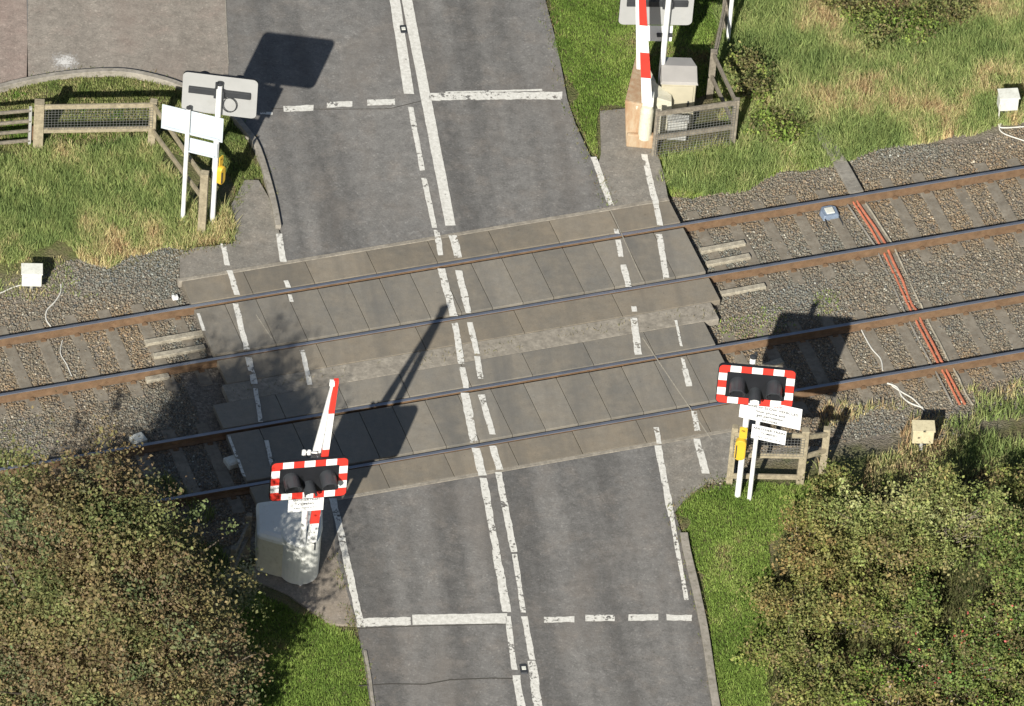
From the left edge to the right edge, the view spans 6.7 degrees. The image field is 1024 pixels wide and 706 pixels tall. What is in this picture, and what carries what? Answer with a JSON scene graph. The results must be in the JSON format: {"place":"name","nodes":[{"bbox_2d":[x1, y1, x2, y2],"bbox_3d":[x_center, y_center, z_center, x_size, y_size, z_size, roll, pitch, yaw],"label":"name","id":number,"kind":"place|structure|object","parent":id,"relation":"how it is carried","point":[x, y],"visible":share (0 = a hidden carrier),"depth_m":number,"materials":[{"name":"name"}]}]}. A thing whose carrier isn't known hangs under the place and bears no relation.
{"place":"outdoors","nodes":[
{"label":"outdoors","id":0,"kind":"place"},
{"bbox_2d":[0,0,27,82],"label":"side road","id":1,"kind":"structure","parent":0,"point":[13,43],"depth_m":166.94,"materials":[{"name":"asphalt"}]},
{"bbox_2d":[27,0,227,82],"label":"side road","id":2,"kind":"structure","parent":0,"point":[175,39],"depth_m":167.27,"materials":[{"name":"asphalt"}]},
{"bbox_2d":[27,0,608,260],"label":"road","id":3,"kind":"structure","parent":0,"point":[345,178],"depth_m":165.92,"materials":[{"name":"asphalt"}]},
{"bbox_2d":[197,0,709,705],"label":"road markings","id":4,"kind":"object","parent":3,"relation":"on","point":[427,100],"visible":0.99,"depth_m":160.98,"materials":[{"name":"paint"}]},
{"bbox_2d":[0,0,1023,705],"bbox_3d":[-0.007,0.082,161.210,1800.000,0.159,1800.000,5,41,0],"label":"ground","id":5,"kind":"structure","parent":0,"point":[204,400],"depth_m":160.97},
{"bbox_2d":[0,132,240,268],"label":"rough grass","id":6,"kind":"structure","parent":5,"relation":"on","point":[40,186],"depth_m":163.45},
{"bbox_2d":[33,98,208,235],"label":"fence","id":7,"kind":"object","parent":5,"relation":"on","point":[40,107],"visible":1,"depth_m":164.07,"materials":[{"name":"brown wood"}]},
{"bbox_2d":[0,449,245,591],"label":"lineside weeds","id":8,"kind":"object","parent":5,"relation":"on","point":[218,552],"visible":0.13,"depth_m":157.44,"materials":[{"name":"green plant"}]},
{"bbox_2d":[0,391,276,705],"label":"hawthorn tree","id":9,"kind":"object","parent":5,"relation":"on","point":[98,598],"visible":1,"depth_m":147.62,"materials":[{"name":"green plant"}]},
{"bbox_2d":[0,76,277,209],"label":"verge grass","id":10,"kind":"structure","parent":5,"relation":"on","point":[177,101],"depth_m":165.46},
{"bbox_2d":[0,68,280,231],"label":"kerb","id":11,"kind":"structure","parent":5,"relation":"on","point":[246,131],"depth_m":166.03,"materials":[{"name":"concrete"}]},
{"bbox_2d":[161,104,223,217],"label":"sign","id":12,"kind":"object","parent":5,"relation":"on","point":[187,122],"visible":1,"depth_m":161.93,"materials":[{"name":"metal"}]},
{"bbox_2d":[152,606,279,705],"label":"hawthorn bush","id":13,"kind":"object","parent":5,"relation":"on","point":[247,699],"visible":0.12,"depth_m":151.77,"materials":[{"name":"green plant"}]},
{"bbox_2d":[181,70,257,224],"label":"crossing signal","id":14,"kind":"object","parent":5,"relation":"on","point":[218,95],"visible":1,"depth_m":161.43,"materials":[{"name":"white paint"}]},
{"bbox_2d":[180,180,279,277],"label":"footway","id":15,"kind":"structure","parent":5,"relation":"on","point":[257,237],"depth_m":162.94,"materials":[{"name":"concrete"}]},
{"bbox_2d":[203,543,271,622],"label":"sapling","id":16,"kind":"object","parent":5,"relation":"on","point":[239,591],"visible":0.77,"depth_m":154.40,"materials":[{"name":"green plant"}]},
{"bbox_2d":[219,588,374,705],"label":"verge grass","id":17,"kind":"structure","parent":5,"relation":"on","point":[321,676],"depth_m":154.71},
{"bbox_2d":[253,502,356,626],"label":"footway","id":18,"kind":"structure","parent":5,"relation":"on","point":[323,593],"depth_m":156.04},
{"bbox_2d":[255,378,338,584],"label":"barrier machine","id":19,"kind":"object","parent":18,"relation":"on","point":[283,554],"visible":0.94,"depth_m":155.76,"materials":[{"name":"white paint"}]},
{"bbox_2d":[269,455,348,585],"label":"crossing signal","id":20,"kind":"object","parent":18,"relation":"on","point":[305,485],"visible":1,"depth_m":154.17,"materials":[{"name":"white paint"}]},
{"bbox_2d":[177,197,668,287],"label":"edge beam","id":21,"kind":"structure","parent":5,"relation":"on","point":[181,280],"depth_m":163.29,"materials":[{"name":"concrete"}]},
{"bbox_2d":[0,125,1023,586],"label":"ballast","id":22,"kind":"structure","parent":5,"relation":"on","point":[802,369],"depth_m":162.30,"materials":[{"name":"gravel"}]},
{"bbox_2d":[813,375,1023,500],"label":"lineside weeds","id":23,"kind":"object","parent":22,"relation":"on","point":[971,431],"visible":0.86,"depth_m":160.20,"materials":[{"name":"green plant"}]},
{"bbox_2d":[0,166,1023,346],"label":"rail","id":24,"kind":"object","parent":5,"relation":"on","point":[20,338],"visible":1,"depth_m":163.54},
{"bbox_2d":[0,221,1023,403],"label":"rail","id":25,"kind":"object","parent":5,"relation":"on","point":[83,384],"visible":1,"depth_m":162.48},
{"bbox_2d":[0,293,1023,476],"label":"rail","id":26,"kind":"object","parent":5,"relation":"on","point":[184,441],"visible":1,"depth_m":161.16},
{"bbox_2d":[324,428,731,502],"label":"edge beam","id":27,"kind":"structure","parent":5,"relation":"on","point":[530,465],"depth_m":158.88,"materials":[{"name":"concrete"}]},
{"bbox_2d":[149,349,1023,507],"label":"rail","id":28,"kind":"object","parent":5,"relation":"on","point":[220,493],"visible":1,"depth_m":160.50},
{"bbox_2d":[598,108,667,206],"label":"footway","id":29,"kind":"structure","parent":5,"relation":"on","point":[622,164],"depth_m":165.36,"materials":[{"name":"concrete"}]},
{"bbox_2d":[625,0,671,148],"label":"barrier machine","id":30,"kind":"object","parent":29,"relation":"on","point":[647,95],"visible":1,"depth_m":165.32,"materials":[{"name":"white paint"}]},
{"bbox_2d":[550,0,719,157],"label":"verge grass","id":31,"kind":"structure","parent":5,"relation":"on","point":[611,61],"depth_m":168.01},
{"bbox_2d":[618,0,693,84],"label":"crossing signal","id":32,"kind":"object","parent":5,"relation":"on","point":[662,15],"visible":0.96,"depth_m":165.10,"materials":[{"name":"white paint"}]},
{"bbox_2d":[659,57,697,127],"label":"equipment cabinet","id":33,"kind":"object","parent":5,"relation":"on","point":[678,79],"visible":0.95,"depth_m":165.67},
{"bbox_2d":[651,0,739,156],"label":"fence","id":34,"kind":"object","parent":5,"relation":"on","point":[714,62],"visible":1,"depth_m":165.55,"materials":[{"name":"brown wood"}]},
{"bbox_2d":[659,432,735,511],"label":"footway","id":35,"kind":"structure","parent":5,"relation":"on","point":[683,467],"depth_m":159.18,"materials":[{"name":"concrete"}]},
{"bbox_2d":[680,532,719,705],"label":"kerb","id":36,"kind":"structure","parent":5,"relation":"on","point":[701,615],"depth_m":156.02,"materials":[{"name":"concrete"}]},
{"bbox_2d":[715,352,795,497],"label":"crossing signal","id":37,"kind":"object","parent":5,"relation":"on","point":[751,383],"visible":1,"depth_m":156.57,"materials":[{"name":"white paint"}]},
{"bbox_2d":[676,460,841,705],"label":"verge grass","id":38,"kind":"structure","parent":5,"relation":"on","point":[729,672],"depth_m":157.37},
{"bbox_2d":[739,404,802,500],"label":"sign","id":39,"kind":"object","parent":5,"relation":"on","point":[786,416],"visible":1,"depth_m":157.25,"materials":[{"name":"metal"}]},
{"bbox_2d":[730,605,816,675],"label":"bush","id":40,"kind":"object","parent":5,"relation":"on","point":[786,639],"visible":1,"depth_m":155.04,"materials":[{"name":"green plant"}]},
{"bbox_2d":[737,94,816,147],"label":"bush","id":41,"kind":"object","parent":5,"relation":"on","point":[775,132],"visible":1,"depth_m":166.22,"materials":[{"name":"green plant"}]},
{"bbox_2d":[726,424,830,485],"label":"fence","id":42,"kind":"object","parent":5,"relation":"on","point":[804,436],"visible":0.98,"depth_m":158.52,"materials":[{"name":"brown wood"}]},
{"bbox_2d":[730,545,860,633],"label":"bush","id":43,"kind":"object","parent":5,"relation":"on","point":[772,603],"visible":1,"depth_m":155.65,"materials":[{"name":"green plant"}]},
{"bbox_2d":[762,624,872,705],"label":"bush","id":44,"kind":"object","parent":5,"relation":"on","point":[806,689],"visible":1,"depth_m":154.20,"materials":[{"name":"green plant"}]},
{"bbox_2d":[759,485,884,593],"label":"bush","id":45,"kind":"object","parent":5,"relation":"on","point":[821,550],"visible":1,"depth_m":156.56,"materials":[{"name":"green plant"}]},
{"bbox_2d":[801,450,871,516],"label":"bush","id":46,"kind":"object","parent":5,"relation":"on","point":[834,476],"visible":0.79,"depth_m":158.24,"materials":[{"name":"green plant"}]},
{"bbox_2d":[657,0,1023,196],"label":"rough grass","id":47,"kind":"structure","parent":5,"relation":"on","point":[804,45],"depth_m":167.51,"materials":[{"name":"plant"}]},
{"bbox_2d":[776,559,933,646],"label":"bush","id":48,"kind":"object","parent":5,"relation":"on","point":[863,597],"visible":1,"depth_m":155.74,"materials":[{"name":"green plant"}]},
{"bbox_2d":[798,456,956,591],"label":"bush","id":49,"kind":"object","parent":5,"relation":"on","point":[866,524],"visible":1,"depth_m":156.50,"materials":[{"name":"green plant"}]},
{"bbox_2d":[834,0,952,57],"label":"bush","id":50,"kind":"object","parent":5,"relation":"on","point":[884,22],"visible":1,"depth_m":168.62,"materials":[{"name":"green plant"}]},
{"bbox_2d":[765,456,1023,705],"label":"undergrowth","id":51,"kind":"object","parent":5,"relation":"on","point":[943,614],"visible":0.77,"depth_m":156.72,"materials":[{"name":"green plant"}]},
{"bbox_2d":[834,639,960,705],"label":"bush","id":52,"kind":"object","parent":5,"relation":"on","point":[890,692],"visible":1,"depth_m":153.95,"materials":[{"name":"green plant"}]},
{"bbox_2d":[870,560,947,629],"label":"bush","id":53,"kind":"object","parent":5,"relation":"on","point":[915,593],"visible":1,"depth_m":156.07,"materials":[{"name":"green plant"}]},
{"bbox_2d":[869,605,1023,705],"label":"bush","id":54,"kind":"object","parent":5,"relation":"on","point":[958,670],"visible":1,"depth_m":154.69,"materials":[{"name":"green plant"}]},
{"bbox_2d":[884,445,1021,588],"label":"bush","id":55,"kind":"object","parent":5,"relation":"on","point":[960,516],"visible":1,"depth_m":156.82,"materials":[{"name":"green plant"}]},
{"bbox_2d":[948,576,1023,686],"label":"bush","id":56,"kind":"object","parent":5,"relation":"on","point":[1005,631],"visible":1,"depth_m":155.14,"materials":[{"name":"green plant"}]},
{"bbox_2d":[955,486,1023,608],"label":"bush","id":57,"kind":"object","parent":5,"relation":"on","point":[1007,558],"visible":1,"depth_m":156.34,"materials":[{"name":"green plant"}]},
{"bbox_2d":[976,453,1023,530],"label":"bush","id":58,"kind":"object","parent":5,"relation":"on","point":[1013,480],"visible":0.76,"depth_m":158.13,"materials":[{"name":"green plant"}]},
{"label":"crossing base","id":59,"kind":"structure","parent":5,"relation":"on","visible":0},
{"bbox_2d":[182,272,252,304],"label":"deck plate","id":60,"kind":"object","parent":59,"relation":"on","point":[208,289],"visible":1,"depth_m":161.94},
{"bbox_2d":[194,305,244,357],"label":"deck plate","id":61,"kind":"object","parent":59,"relation":"on","point":[221,335],"visible":1,"depth_m":161.05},
{"bbox_2d":[213,395,284,429],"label":"deck plate","id":62,"kind":"object","parent":59,"relation":"on","point":[235,414],"visible":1,"depth_m":159.44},
{"bbox_2d":[226,429,273,483],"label":"deck plate","id":63,"kind":"object","parent":59,"relation":"on","point":[251,450],"visible":0.8,"depth_m":158.59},
{"bbox_2d":[225,299,275,351],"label":"deck plate","id":64,"kind":"object","parent":59,"relation":"on","point":[258,336],"visible":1,"depth_m":161.23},
{"bbox_2d":[217,344,325,384],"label":"deck plate","id":65,"kind":"object","parent":59,"relation":"on","point":[269,364],"visible":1,"depth_m":160.47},
{"bbox_2d":[244,261,314,294],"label":"deck plate","id":66,"kind":"object","parent":59,"relation":"on","point":[271,279],"visible":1,"depth_m":162.29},
{"bbox_2d":[256,294,306,346],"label":"deck plate","id":67,"kind":"object","parent":59,"relation":"on","point":[281,320],"visible":1,"depth_m":161.40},
{"bbox_2d":[260,423,307,460],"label":"deck plate","id":68,"kind":"object","parent":59,"relation":"on","point":[285,442],"visible":0.54,"depth_m":158.90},
{"bbox_2d":[276,385,346,418],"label":"deck plate","id":69,"kind":"object","parent":59,"relation":"on","point":[300,403],"visible":0.8,"depth_m":159.76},
{"bbox_2d":[287,289,337,341],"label":"deck plate","id":70,"kind":"object","parent":59,"relation":"on","point":[312,315],"visible":1,"depth_m":161.55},
{"bbox_2d":[305,251,375,283],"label":"deck plate","id":71,"kind":"object","parent":59,"relation":"on","point":[341,267],"visible":1,"depth_m":162.62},
{"bbox_2d":[318,284,368,335],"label":"deck plate","id":72,"kind":"object","parent":59,"relation":"on","point":[343,310],"visible":1,"depth_m":161.73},
{"bbox_2d":[332,412,379,465],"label":"deck plate","id":73,"kind":"object","parent":59,"relation":"on","point":[353,439],"visible":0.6,"depth_m":159.08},
{"bbox_2d":[317,327,425,366],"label":"deck plate","id":74,"kind":"object","parent":59,"relation":"on","point":[371,347],"visible":1,"depth_m":161.00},
{"bbox_2d":[338,374,408,407],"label":"deck plate","id":75,"kind":"object","parent":59,"relation":"on","point":[370,391],"visible":0.8,"depth_m":160.10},
{"bbox_2d":[349,279,399,330],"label":"deck plate","id":76,"kind":"object","parent":59,"relation":"on","point":[374,304],"visible":1,"depth_m":161.90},
{"bbox_2d":[359,406,412,460],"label":"deck plate","id":77,"kind":"object","parent":59,"relation":"on","point":[386,433],"visible":1,"depth_m":159.25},
{"bbox_2d":[367,241,436,273],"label":"deck plate","id":78,"kind":"object","parent":59,"relation":"on","point":[401,257],"visible":1,"depth_m":162.95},
{"bbox_2d":[380,274,430,325],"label":"deck plate","id":79,"kind":"object","parent":59,"relation":"on","point":[405,298],"visible":1,"depth_m":162.06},
{"bbox_2d":[380,454,453,487],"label":"deck plate","id":80,"kind":"object","parent":59,"relation":"on","point":[415,470],"visible":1,"depth_m":158.55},
{"bbox_2d":[392,401,445,454],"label":"deck plate","id":81,"kind":"object","parent":59,"relation":"on","point":[419,427],"visible":1,"depth_m":159.43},
{"bbox_2d":[399,364,470,397],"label":"deck plate","id":82,"kind":"object","parent":59,"relation":"on","point":[440,379],"visible":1,"depth_m":160.42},
{"bbox_2d":[410,269,461,320],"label":"deck plate","id":83,"kind":"object","parent":59,"relation":"on","point":[429,288],"visible":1,"depth_m":162.22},
{"bbox_2d":[425,395,478,448],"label":"deck plate","id":84,"kind":"object","parent":59,"relation":"on","point":[448,415],"visible":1,"depth_m":159.63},
{"bbox_2d":[428,231,498,263],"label":"deck plate","id":85,"kind":"object","parent":59,"relation":"on","point":[478,244],"visible":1,"depth_m":163.28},
{"bbox_2d":[442,264,491,315],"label":"deck plate","id":86,"kind":"object","parent":59,"relation":"on","point":[479,302],"visible":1,"depth_m":162.39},
{"bbox_2d":[222,302,718,402],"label":"infill strip","id":87,"kind":"object","parent":59,"relation":"on","point":[404,363],"visible":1,"depth_m":161.10,"materials":[{"name":"concrete"}]},
{"bbox_2d":[416,311,524,349],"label":"deck plate","id":88,"kind":"object","parent":59,"relation":"on","point":[486,327],"visible":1,"depth_m":161.54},
{"bbox_2d":[444,443,517,476],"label":"deck plate","id":89,"kind":"object","parent":59,"relation":"on","point":[462,462],"visible":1,"depth_m":158.89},
{"bbox_2d":[458,389,511,443],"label":"deck plate","id":90,"kind":"object","parent":59,"relation":"on","point":[502,429],"visible":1,"depth_m":159.73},
{"bbox_2d":[461,353,532,386],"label":"deck plate","id":91,"kind":"object","parent":59,"relation":"on","point":[504,368],"visible":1,"depth_m":160.76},
{"bbox_2d":[472,258,522,309],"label":"deck plate","id":92,"kind":"object","parent":59,"relation":"on","point":[497,284],"visible":1,"depth_m":162.56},
{"bbox_2d":[491,384,544,437],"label":"deck plate","id":93,"kind":"object","parent":59,"relation":"on","point":[518,410],"visible":1,"depth_m":159.96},
{"bbox_2d":[489,221,558,253],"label":"deck plate","id":94,"kind":"object","parent":59,"relation":"on","point":[526,236],"visible":1,"depth_m":163.61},
{"bbox_2d":[502,253,553,304],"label":"deck plate","id":95,"kind":"object","parent":59,"relation":"on","point":[528,279],"visible":1,"depth_m":162.73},
{"bbox_2d":[509,432,582,464],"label":"deck plate","id":96,"kind":"object","parent":59,"relation":"on","point":[545,448],"visible":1,"depth_m":159.24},
{"bbox_2d":[524,378,577,431],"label":"deck plate","id":97,"kind":"object","parent":59,"relation":"on","point":[551,405],"visible":1,"depth_m":160.13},
{"bbox_2d":[522,342,593,376],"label":"deck plate","id":98,"kind":"object","parent":59,"relation":"on","point":[557,359],"visible":1,"depth_m":161.09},
{"bbox_2d":[533,248,583,299],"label":"deck plate","id":99,"kind":"object","parent":59,"relation":"on","point":[558,273],"visible":1,"depth_m":162.89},
{"bbox_2d":[514,294,622,333],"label":"deck plate","id":100,"kind":"object","parent":59,"relation":"on","point":[567,313],"visible":1,"depth_m":162.06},
{"bbox_2d":[557,372,610,425],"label":"deck plate","id":101,"kind":"object","parent":59,"relation":"on","point":[583,399],"visible":1,"depth_m":160.31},
{"bbox_2d":[549,211,619,242],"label":"deck plate","id":102,"kind":"object","parent":59,"relation":"on","point":[586,226],"visible":1,"depth_m":163.94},
{"bbox_2d":[563,243,614,294],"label":"deck plate","id":103,"kind":"object","parent":59,"relation":"on","point":[588,268],"visible":1,"depth_m":163.06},
{"bbox_2d":[573,420,646,453],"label":"deck plate","id":104,"kind":"object","parent":59,"relation":"on","point":[608,437],"visible":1,"depth_m":159.57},
{"bbox_2d":[589,367,643,420],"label":"deck plate","id":105,"kind":"object","parent":59,"relation":"on","point":[616,393],"visible":1,"depth_m":160.48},
{"bbox_2d":[583,332,653,365],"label":"deck plate","id":106,"kind":"object","parent":59,"relation":"on","point":[610,350],"visible":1,"depth_m":161.40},
{"bbox_2d":[593,238,644,289],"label":"deck plate","id":107,"kind":"object","parent":59,"relation":"on","point":[611,260],"visible":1,"depth_m":163.23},
{"bbox_2d":[610,201,679,232],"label":"deck plate","id":108,"kind":"object","parent":59,"relation":"on","point":[635,218],"visible":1,"depth_m":164.27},
{"bbox_2d":[622,361,675,414],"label":"deck plate","id":109,"kind":"object","parent":59,"relation":"on","point":[649,388],"visible":1,"depth_m":160.66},
{"bbox_2d":[624,233,674,284],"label":"deck plate","id":110,"kind":"object","parent":59,"relation":"on","point":[644,250],"visible":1,"depth_m":163.40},
{"bbox_2d":[612,278,719,316],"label":"deck plate","id":111,"kind":"object","parent":59,"relation":"on","point":[672,296],"visible":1,"depth_m":162.60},
{"bbox_2d":[636,409,709,442],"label":"deck plate","id":112,"kind":"object","parent":59,"relation":"on","point":[675,425],"visible":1,"depth_m":159.92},
{"bbox_2d":[644,322,714,355],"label":"deck plate","id":113,"kind":"object","parent":59,"relation":"on","point":[666,340],"visible":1,"depth_m":161.75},
{"bbox_2d":[654,228,705,279],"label":"deck plate","id":114,"kind":"object","parent":59,"relation":"on","point":[682,258],"visible":1,"depth_m":163.53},
{"bbox_2d":[654,356,708,408],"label":"deck plate","id":115,"kind":"object","parent":59,"relation":"on","point":[694,394],"visible":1,"depth_m":160.80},
{"bbox_2d":[332,445,711,705],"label":"road","id":116,"kind":"structure","parent":0,"point":[593,535],"depth_m":156.42,"materials":[{"name":"asphalt"}]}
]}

